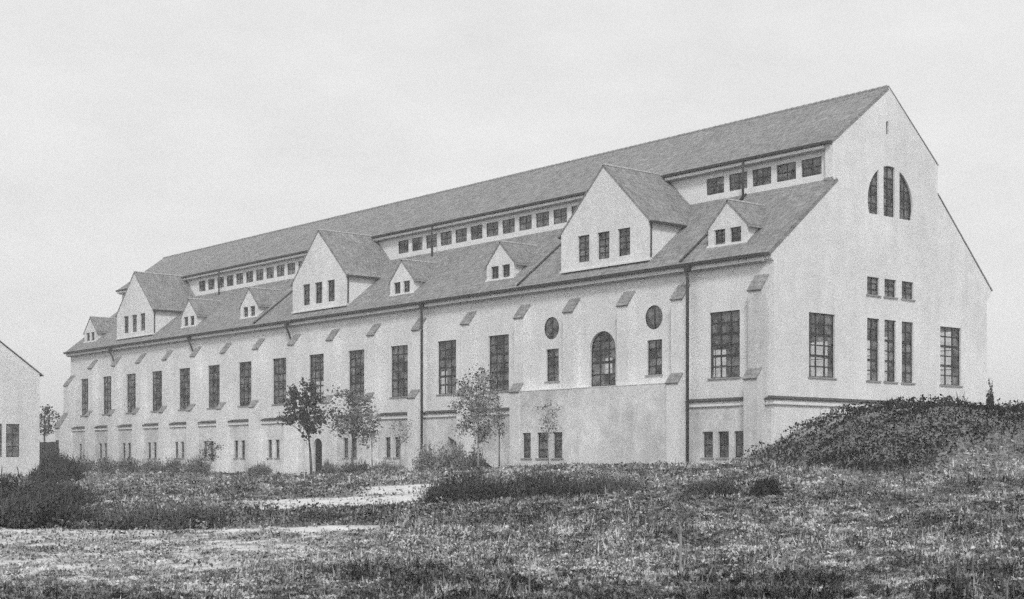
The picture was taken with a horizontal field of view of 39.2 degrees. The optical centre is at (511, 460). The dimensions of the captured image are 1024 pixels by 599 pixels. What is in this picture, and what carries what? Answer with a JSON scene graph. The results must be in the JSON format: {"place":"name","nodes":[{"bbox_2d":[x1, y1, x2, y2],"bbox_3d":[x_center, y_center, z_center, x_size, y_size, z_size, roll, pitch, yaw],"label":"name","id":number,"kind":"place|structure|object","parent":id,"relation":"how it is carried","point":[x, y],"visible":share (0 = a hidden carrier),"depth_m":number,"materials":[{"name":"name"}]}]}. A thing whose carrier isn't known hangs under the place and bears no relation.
{"place":"outdoors","nodes":[
{"label":"outdoors","id":0,"kind":"place"},
{"bbox_2d":[0,406,1023,598],"bbox_3d":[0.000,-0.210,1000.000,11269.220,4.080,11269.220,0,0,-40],"label":"ground","id":1,"kind":"structure","parent":0,"point":[387,488],"depth_m":38.44,"materials":[{"name":"grey plant"}]},
{"bbox_2d":[0,341,43,474],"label":"gabled building","id":2,"kind":"structure","parent":1,"relation":"on","point":[20,412],"depth_m":111.07,"materials":[{"name":"white paint"}]},
{"bbox_2d":[0,424,1,456],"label":"window","id":3,"kind":"structure","parent":2,"relation":"in","point":[1,424],"depth_m":110.18,"materials":[{"name":"grey glass"}]},
{"bbox_2d":[6,424,18,456],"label":"window","id":4,"kind":"structure","parent":2,"relation":"in","point":[12,434],"depth_m":110.75,"materials":[{"name":"grey glass"}]},
{"bbox_2d":[0,465,84,509],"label":"bush","id":5,"kind":"object","parent":1,"relation":"on","point":[5,484],"visible":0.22,"depth_m":40.94,"materials":[{"name":"grey plant"}]},
{"bbox_2d":[40,440,58,463],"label":"wooden gate","id":6,"kind":"structure","parent":1,"relation":"on","point":[46,448],"depth_m":125.83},
{"bbox_2d":[40,404,59,441],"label":"roadside tree","id":7,"kind":"object","parent":1,"relation":"on","point":[47,425],"visible":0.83,"depth_m":139.88,"materials":[{"name":"grey plant"}]},
{"bbox_2d":[0,486,115,529],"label":"bush","id":8,"kind":"object","parent":1,"relation":"on","point":[28,512],"visible":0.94,"depth_m":35.57,"materials":[{"name":"grey plant"}]},
{"bbox_2d":[29,449,88,481],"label":"bush","id":9,"kind":"object","parent":1,"relation":"on","point":[65,469],"visible":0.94,"depth_m":85.25,"materials":[{"name":"grey plant"}]},
{"bbox_2d":[14,470,115,506],"bbox_3d":[-15.424,1.004,47.546,3.750,1.499,4.851,0,0,32],"label":"bush","id":10,"kind":"object","parent":1,"relation":"on","point":[72,489],"visible":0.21,"depth_m":47.48,"materials":[{"name":"grey plant"}]},
{"bbox_2d":[76,452,98,471],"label":"bush","id":11,"kind":"object","parent":1,"relation":"on","point":[88,465],"visible":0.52,"depth_m":117.23,"materials":[{"name":"grey plant"}]},
{"bbox_2d":[91,453,121,472],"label":"bush","id":12,"kind":"object","parent":1,"relation":"on","point":[105,463],"visible":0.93,"depth_m":113.76,"materials":[{"name":"grey plant"}]},
{"bbox_2d":[112,457,143,472],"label":"bush","id":13,"kind":"object","parent":1,"relation":"on","point":[124,463],"visible":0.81,"depth_m":110.78,"materials":[{"name":"grey plant"}]},
{"bbox_2d":[137,456,162,473],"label":"bush","id":14,"kind":"object","parent":1,"relation":"on","point":[147,467],"visible":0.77,"depth_m":107.75,"materials":[{"name":"grey plant"}]},
{"bbox_2d":[74,496,234,529],"bbox_3d":[-8.818,1.328,35.666,4.026,0.956,2.221,0,0,5],"label":"bush","id":15,"kind":"object","parent":1,"relation":"on","point":[177,520],"visible":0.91,"depth_m":35.25,"materials":[{"name":"grey plant"}]},
{"bbox_2d":[157,455,187,473],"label":"bush","id":16,"kind":"object","parent":1,"relation":"on","point":[174,466],"visible":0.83,"depth_m":104.64,"materials":[{"name":"grey plant"}]},
{"bbox_2d":[184,454,213,473],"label":"bush","id":17,"kind":"object","parent":1,"relation":"on","point":[199,466],"visible":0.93,"depth_m":102.02,"materials":[{"name":"grey plant"}]},
{"bbox_2d":[198,438,223,473],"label":"sapling","id":18,"kind":"object","parent":1,"relation":"on","point":[211,454],"visible":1,"depth_m":97.78,"materials":[{"name":"grey plant"}]},
{"bbox_2d":[246,460,272,474],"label":"bush","id":19,"kind":"object","parent":1,"relation":"on","point":[257,469],"visible":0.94,"depth_m":95.22,"materials":[{"name":"grey plant"}]},
{"bbox_2d":[275,377,329,474],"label":"fruit tree","id":20,"kind":"object","parent":1,"relation":"on","point":[309,427],"visible":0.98,"depth_m":87.25,"materials":[{"name":"grey plant"}]},
{"bbox_2d":[318,459,340,474],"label":"bush","id":21,"kind":"object","parent":1,"relation":"on","point":[327,467],"visible":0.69,"depth_m":88.61,"materials":[{"name":"grey plant"}]},
{"bbox_2d":[319,385,383,472],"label":"fruit tree","id":22,"kind":"object","parent":1,"relation":"on","point":[356,414],"visible":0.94,"depth_m":83.68,"materials":[{"name":"grey plant"}]},
{"bbox_2d":[335,456,369,473],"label":"bush","id":23,"kind":"object","parent":1,"relation":"on","point":[346,469],"visible":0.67,"depth_m":86.74,"materials":[{"name":"grey plant"}]},
{"bbox_2d":[363,411,379,470],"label":"sapling","id":24,"kind":"object","parent":1,"relation":"on","point":[373,424],"visible":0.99,"depth_m":82.43,"materials":[{"name":"grey plant"}]},
{"bbox_2d":[366,457,406,472],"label":"bush","id":25,"kind":"object","parent":1,"relation":"on","point":[383,467],"visible":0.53,"depth_m":84.24,"materials":[{"name":"grey plant"}]},
{"bbox_2d":[389,418,418,469],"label":"sapling","id":26,"kind":"object","parent":1,"relation":"on","point":[401,436],"visible":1,"depth_m":80.28,"materials":[{"name":"grey plant"}]},
{"bbox_2d":[412,437,439,470],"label":"bush","id":27,"kind":"object","parent":1,"relation":"on","point":[426,458],"visible":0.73,"depth_m":81.22,"materials":[{"name":"grey plant"}]},
{"bbox_2d":[433,438,467,470],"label":"bush","id":28,"kind":"object","parent":1,"relation":"on","point":[441,460],"visible":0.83,"depth_m":79.50,"materials":[{"name":"grey plant"}]},
{"bbox_2d":[411,466,516,502],"bbox_3d":[-1.490,0.759,43.648,3.027,1.317,2.941,0,0,-40],"label":"bush","id":29,"kind":"object","parent":1,"relation":"on","point":[475,487],"visible":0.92,"depth_m":43.17,"materials":[{"name":"grey plant"}]},
{"bbox_2d":[461,444,488,468],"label":"bush","id":30,"kind":"object","parent":1,"relation":"on","point":[470,462],"visible":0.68,"depth_m":77.80,"materials":[{"name":"grey plant"}]},
{"bbox_2d":[445,362,508,467],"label":"blossom tree","id":31,"kind":"object","parent":1,"relation":"on","point":[479,404],"visible":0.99,"depth_m":74.54,"materials":[{"name":"grey plant"}]},
{"bbox_2d":[492,403,506,466],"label":"sapling","id":32,"kind":"object","parent":1,"relation":"on","point":[501,418],"visible":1,"depth_m":73.61,"materials":[{"name":"grey plant"}]},
{"bbox_2d":[0,392,1023,598],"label":"weeds","id":33,"kind":"object","parent":1,"relation":"on","point":[435,570],"visible":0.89,"depth_m":28.47,"materials":[{"name":"grey plant"}]},
{"bbox_2d":[54,85,992,473],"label":"hall building","id":34,"kind":"structure","parent":1,"relation":"on","point":[766,251],"depth_m":79.37,"materials":[{"name":"white paint"}]},
{"bbox_2d":[80,379,87,415],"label":"tall window","id":35,"kind":"structure","parent":34,"relation":"in","point":[82,379],"depth_m":127.75,"materials":[{"name":"grey glass"}]},
{"bbox_2d":[102,376,110,414],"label":"tall window","id":36,"kind":"structure","parent":34,"relation":"in","point":[107,388],"depth_m":124.12,"materials":[{"name":"grey glass"}]},
{"bbox_2d":[125,374,135,413],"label":"tall window","id":37,"kind":"structure","parent":34,"relation":"in","point":[131,380],"depth_m":120.57,"materials":[{"name":"grey glass"}]},
{"bbox_2d":[150,371,161,411],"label":"tall window","id":38,"kind":"structure","parent":34,"relation":"in","point":[160,377],"depth_m":116.91,"materials":[{"name":"grey glass"}]},
{"bbox_2d":[180,368,189,409],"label":"tall window","id":39,"kind":"structure","parent":34,"relation":"in","point":[184,375],"depth_m":113.23,"materials":[{"name":"grey glass"}]},
{"bbox_2d":[206,365,219,408],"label":"tall window","id":40,"kind":"structure","parent":34,"relation":"in","point":[213,372],"depth_m":109.59,"materials":[{"name":"grey glass"}]},
{"bbox_2d":[239,440,245,458],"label":"basement window","id":41,"kind":"structure","parent":34,"relation":"in","point":[243,457],"depth_m":105.73,"materials":[{"name":"grey glass"}]},
{"bbox_2d":[237,361,250,406],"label":"tall window","id":42,"kind":"structure","parent":34,"relation":"in","point":[244,369],"depth_m":105.91,"materials":[{"name":"grey glass"}]},
{"bbox_2d":[271,358,285,404],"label":"tall window","id":43,"kind":"structure","parent":34,"relation":"in","point":[283,365],"depth_m":102.20,"materials":[{"name":"grey glass"}]},
{"bbox_2d":[288,262,294,274],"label":"clerestory window","id":44,"kind":"structure","parent":34,"relation":"in","point":[292,268],"depth_m":109.83,"materials":[{"name":"grey glass"}]},
{"bbox_2d":[310,354,323,402],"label":"tall window","id":45,"kind":"structure","parent":34,"relation":"in","point":[311,362],"depth_m":98.45,"materials":[{"name":"grey glass"}]},
{"bbox_2d":[315,439,321,472],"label":"door","id":46,"kind":"structure","parent":34,"relation":"in","point":[318,448],"depth_m":97.83,"materials":[{"name":"grey wood"}]},
{"bbox_2d":[342,438,348,457],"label":"basement window","id":47,"kind":"structure","parent":34,"relation":"in","point":[345,438],"depth_m":95.28,"materials":[{"name":"grey glass"}]},
{"bbox_2d":[350,439,357,457],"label":"basement window","id":48,"kind":"structure","parent":34,"relation":"in","point":[353,439],"depth_m":94.51,"materials":[{"name":"grey glass"}]},
{"bbox_2d":[350,350,363,398],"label":"tall window","id":49,"kind":"structure","parent":34,"relation":"in","point":[355,358],"depth_m":94.68,"materials":[{"name":"grey glass"}]},
{"bbox_2d":[383,437,390,457],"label":"basement window","id":50,"kind":"structure","parent":34,"relation":"in","point":[387,437],"depth_m":91.57,"materials":[{"name":"grey glass"}]},
{"bbox_2d":[389,345,407,397],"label":"tall window","id":51,"kind":"structure","parent":34,"relation":"in","point":[404,353],"depth_m":90.79,"materials":[{"name":"grey glass"}]},
{"bbox_2d":[399,240,407,253],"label":"clerestory window","id":52,"kind":"structure","parent":34,"relation":"in","point":[404,240],"depth_m":98.57,"materials":[{"name":"grey glass"}]},
{"bbox_2d":[413,237,421,250],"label":"clerestory window","id":53,"kind":"structure","parent":34,"relation":"in","point":[419,237],"depth_m":97.28,"materials":[{"name":"grey glass"}]},
{"bbox_2d":[436,340,455,395],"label":"tall window","id":54,"kind":"structure","parent":34,"relation":"in","point":[444,376],"depth_m":87.18,"materials":[{"name":"grey glass"}]},
{"bbox_2d":[441,231,451,245],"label":"clerestory window","id":55,"kind":"structure","parent":34,"relation":"in","point":[447,238],"depth_m":94.80,"materials":[{"name":"grey glass"}]},
{"bbox_2d":[456,228,466,242],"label":"clerestory window","id":56,"kind":"structure","parent":34,"relation":"in","point":[462,235],"depth_m":93.55,"materials":[{"name":"grey glass"}]},
{"bbox_2d":[471,225,481,239],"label":"clerestory window","id":57,"kind":"structure","parent":34,"relation":"in","point":[477,232],"depth_m":92.34,"materials":[{"name":"grey glass"}]},
{"bbox_2d":[487,222,497,236],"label":"clerestory window","id":58,"kind":"structure","parent":34,"relation":"in","point":[493,229],"depth_m":91.12,"materials":[{"name":"grey glass"}]},
{"bbox_2d":[487,334,508,392],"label":"tall window","id":59,"kind":"structure","parent":34,"relation":"in","point":[503,353],"depth_m":83.31,"materials":[{"name":"grey glass"}]},
{"bbox_2d":[503,218,514,233],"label":"clerestory window","id":60,"kind":"structure","parent":34,"relation":"in","point":[509,226],"depth_m":89.90,"materials":[{"name":"grey glass"}]},
{"bbox_2d":[520,215,531,230],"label":"clerestory window","id":61,"kind":"structure","parent":34,"relation":"in","point":[528,215],"depth_m":88.64,"materials":[{"name":"grey glass"}]},
{"bbox_2d":[521,433,531,458],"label":"basement window","id":62,"kind":"structure","parent":34,"relation":"in","point":[524,433],"depth_m":80.26,"materials":[{"name":"grey glass"}]},
{"bbox_2d":[535,432,547,458],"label":"basement window","id":63,"kind":"structure","parent":34,"relation":"in","point":[545,432],"depth_m":79.15,"materials":[{"name":"grey glass"}]},
{"bbox_2d":[537,211,548,227],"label":"clerestory window","id":64,"kind":"structure","parent":34,"relation":"in","point":[543,219],"depth_m":87.40,"materials":[{"name":"grey glass"}]},
{"bbox_2d":[545,317,557,338],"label":"round window","id":65,"kind":"structure","parent":34,"relation":"in","point":[550,317],"depth_m":79.72,"materials":[{"name":"grey glass"}]},
{"bbox_2d":[544,349,559,382],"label":"small window","id":66,"kind":"structure","parent":34,"relation":"in","point":[554,357],"depth_m":79.59,"materials":[{"name":"grey glass"}]},
{"bbox_2d":[551,432,563,458],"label":"basement window","id":67,"kind":"structure","parent":34,"relation":"in","point":[555,432],"depth_m":78.24,"materials":[{"name":"grey glass"}]},
{"bbox_2d":[554,208,566,223],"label":"clerestory window","id":68,"kind":"structure","parent":34,"relation":"in","point":[561,216],"depth_m":86.19,"materials":[{"name":"grey glass"}]},
{"bbox_2d":[592,331,615,386],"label":"arched window","id":69,"kind":"structure","parent":34,"relation":"in","point":[600,362],"depth_m":76.79,"materials":[{"name":"grey glass"}]},
{"bbox_2d":[604,357,611,373],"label":"rear window","id":70,"kind":"structure","parent":34,"relation":"in","point":[610,357],"depth_m":101.90,"materials":[{"name":"grey glass"}]},
{"bbox_2d":[645,339,662,376],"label":"small window","id":71,"kind":"structure","parent":34,"relation":"in","point":[649,348],"depth_m":73.70,"materials":[{"name":"grey glass"}]},
{"bbox_2d":[646,305,662,328],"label":"round window","id":72,"kind":"structure","parent":34,"relation":"in","point":[653,305],"depth_m":73.54,"materials":[{"name":"grey glass"}]},
{"bbox_2d":[700,432,713,458],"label":"basement window","id":73,"kind":"structure","parent":34,"relation":"in","point":[705,444],"depth_m":70.74,"materials":[{"name":"grey glass"}]},
{"bbox_2d":[707,176,723,194],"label":"clerestory window","id":74,"kind":"structure","parent":34,"relation":"in","point":[722,176],"depth_m":76.70,"materials":[{"name":"grey glass"}]},
{"bbox_2d":[714,349,725,377],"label":"rear window","id":75,"kind":"structure","parent":34,"relation":"in","point":[718,349],"depth_m":94.08,"materials":[{"name":"grey glass"}]},
{"bbox_2d":[716,431,729,458],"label":"basement window","id":76,"kind":"structure","parent":34,"relation":"in","point":[722,431],"depth_m":69.78,"materials":[{"name":"grey glass"}]},
{"bbox_2d":[707,310,740,379],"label":"tall window","id":77,"kind":"structure","parent":34,"relation":"in","point":[735,332],"depth_m":70.15,"materials":[{"name":"grey glass"}]},
{"bbox_2d":[732,431,742,458],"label":"basement window","id":78,"kind":"structure","parent":34,"relation":"in","point":[736,431],"depth_m":69.13,"materials":[{"name":"grey glass"}]},
{"bbox_2d":[730,172,746,190],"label":"clerestory window","id":79,"kind":"structure","parent":34,"relation":"in","point":[739,181],"depth_m":75.52,"materials":[{"name":"grey glass"}]},
{"bbox_2d":[753,167,770,186],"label":"clerestory window","id":80,"kind":"structure","parent":34,"relation":"in","point":[763,176],"depth_m":74.21,"materials":[{"name":"grey glass"}]},
{"bbox_2d":[777,162,795,181],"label":"clerestory window","id":81,"kind":"structure","parent":34,"relation":"in","point":[787,172],"depth_m":72.98,"materials":[{"name":"grey glass"}]},
{"bbox_2d":[802,156,821,176],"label":"clerestory window","id":82,"kind":"structure","parent":34,"relation":"in","point":[812,167],"depth_m":71.75,"materials":[{"name":"grey glass"}]},
{"bbox_2d":[809,341,827,376],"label":"rear window","id":83,"kind":"structure","parent":34,"relation":"in","point":[820,341],"depth_m":88.12,"materials":[{"name":"grey glass"}]},
{"bbox_2d":[808,312,836,379],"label":"tall window","id":84,"kind":"structure","parent":34,"relation":"in","point":[815,334],"depth_m":70.10,"materials":[{"name":"grey glass"}]},
{"bbox_2d":[868,171,876,213],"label":"lunette window","id":85,"kind":"structure","parent":34,"relation":"in","point":[870,193],"depth_m":72.68,"materials":[{"name":"grey glass"}]},
{"bbox_2d":[866,318,881,382],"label":"narrow window","id":86,"kind":"structure","parent":34,"relation":"in","point":[871,339],"depth_m":72.58,"materials":[{"name":"grey glass"}]},
{"bbox_2d":[866,277,881,296],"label":"upper window","id":87,"kind":"structure","parent":34,"relation":"in","point":[870,282],"depth_m":72.54,"materials":[{"name":"grey glass"}]},
{"bbox_2d":[884,166,892,216],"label":"lunette window","id":88,"kind":"structure","parent":34,"relation":"in","point":[887,197],"depth_m":73.40,"materials":[{"name":"grey glass"}]},
{"bbox_2d":[883,320,897,382],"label":"narrow window","id":89,"kind":"structure","parent":34,"relation":"in","point":[887,340],"depth_m":73.47,"materials":[{"name":"grey glass"}]},
{"bbox_2d":[883,279,897,298],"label":"upper window","id":90,"kind":"structure","parent":34,"relation":"in","point":[887,285],"depth_m":73.47,"materials":[{"name":"grey glass"}]},
{"bbox_2d":[900,175,910,219],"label":"lunette window","id":91,"kind":"structure","parent":34,"relation":"in","point":[903,200],"depth_m":74.33,"materials":[{"name":"grey glass"}]},
{"bbox_2d":[901,322,915,383],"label":"narrow window","id":92,"kind":"structure","parent":34,"relation":"in","point":[905,342],"depth_m":74.55,"materials":[{"name":"grey glass"}]},
{"bbox_2d":[901,281,915,300],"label":"upper window","id":93,"kind":"structure","parent":34,"relation":"in","point":[905,287],"depth_m":74.50,"materials":[{"name":"grey glass"}]},
{"bbox_2d":[939,326,962,386],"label":"tall window","id":94,"kind":"structure","parent":34,"relation":"in","point":[944,346],"depth_m":77.07,"materials":[{"name":"grey glass"}]},
{"bbox_2d":[528,557,530,593],"bbox_3d":[0.212,1.465,17.496,0.023,0.600,0.032,0,0,-40],"label":"stake","id":95,"kind":"object","parent":1,"relation":"on","point":[529,574],"visible":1,"depth_m":17.49,"materials":[{"name":"grey wood"}]},
{"bbox_2d":[488,465,587,499],"bbox_3d":[0.746,0.669,43.802,2.389,1.306,3.221,0,0,-68],"label":"bush","id":96,"kind":"object","parent":1,"relation":"on","point":[533,486],"visible":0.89,"depth_m":43.40,"materials":[{"name":"grey plant"}]},
{"bbox_2d":[535,400,561,464],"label":"sapling","id":97,"kind":"object","parent":1,"relation":"on","point":[545,421],"visible":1,"depth_m":70.70,"materials":[{"name":"grey plant"}]},
{"bbox_2d":[561,473,662,494],"bbox_3d":[3.010,0.734,43.894,2.676,0.844,2.514,0,0,-27],"label":"bush","id":98,"kind":"object","parent":1,"relation":"on","point":[595,485],"visible":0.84,"depth_m":43.74,"materials":[{"name":"grey plant"}]},
{"bbox_2d":[679,525,681,580],"bbox_3d":[2.179,1.286,18.599,0.038,0.900,0.039,0,0,-40],"label":"stake","id":99,"kind":"object","parent":1,"relation":"on","point":[680,550],"visible":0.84,"depth_m":18.59,"materials":[{"name":"grey wood"}]},
{"bbox_2d":[676,474,749,497],"bbox_3d":[5.646,0.759,40.516,2.098,0.813,1.684,0,0,0],"label":"bush","id":100,"kind":"object","parent":1,"relation":"on","point":[723,485],"visible":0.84,"depth_m":40.21,"materials":[{"name":"grey plant"}]},
{"bbox_2d":[748,471,784,497],"bbox_3d":[7.015,0.688,39.586,1.032,0.929,1.115,0,0,11],"label":"bush","id":101,"kind":"object","parent":1,"relation":"on","point":[765,486],"visible":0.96,"depth_m":39.36,"materials":[{"name":"grey plant"}]},
{"bbox_2d":[985,377,994,405],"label":"bush","id":102,"kind":"object","parent":1,"relation":"on","point":[990,399],"visible":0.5,"depth_m":67.14,"materials":[{"name":"grey plant"}]},
{"bbox_2d":[0,0,1023,441],"label":"sky","id":103,"kind":"structure","parent":0,"point":[135,134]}
]}

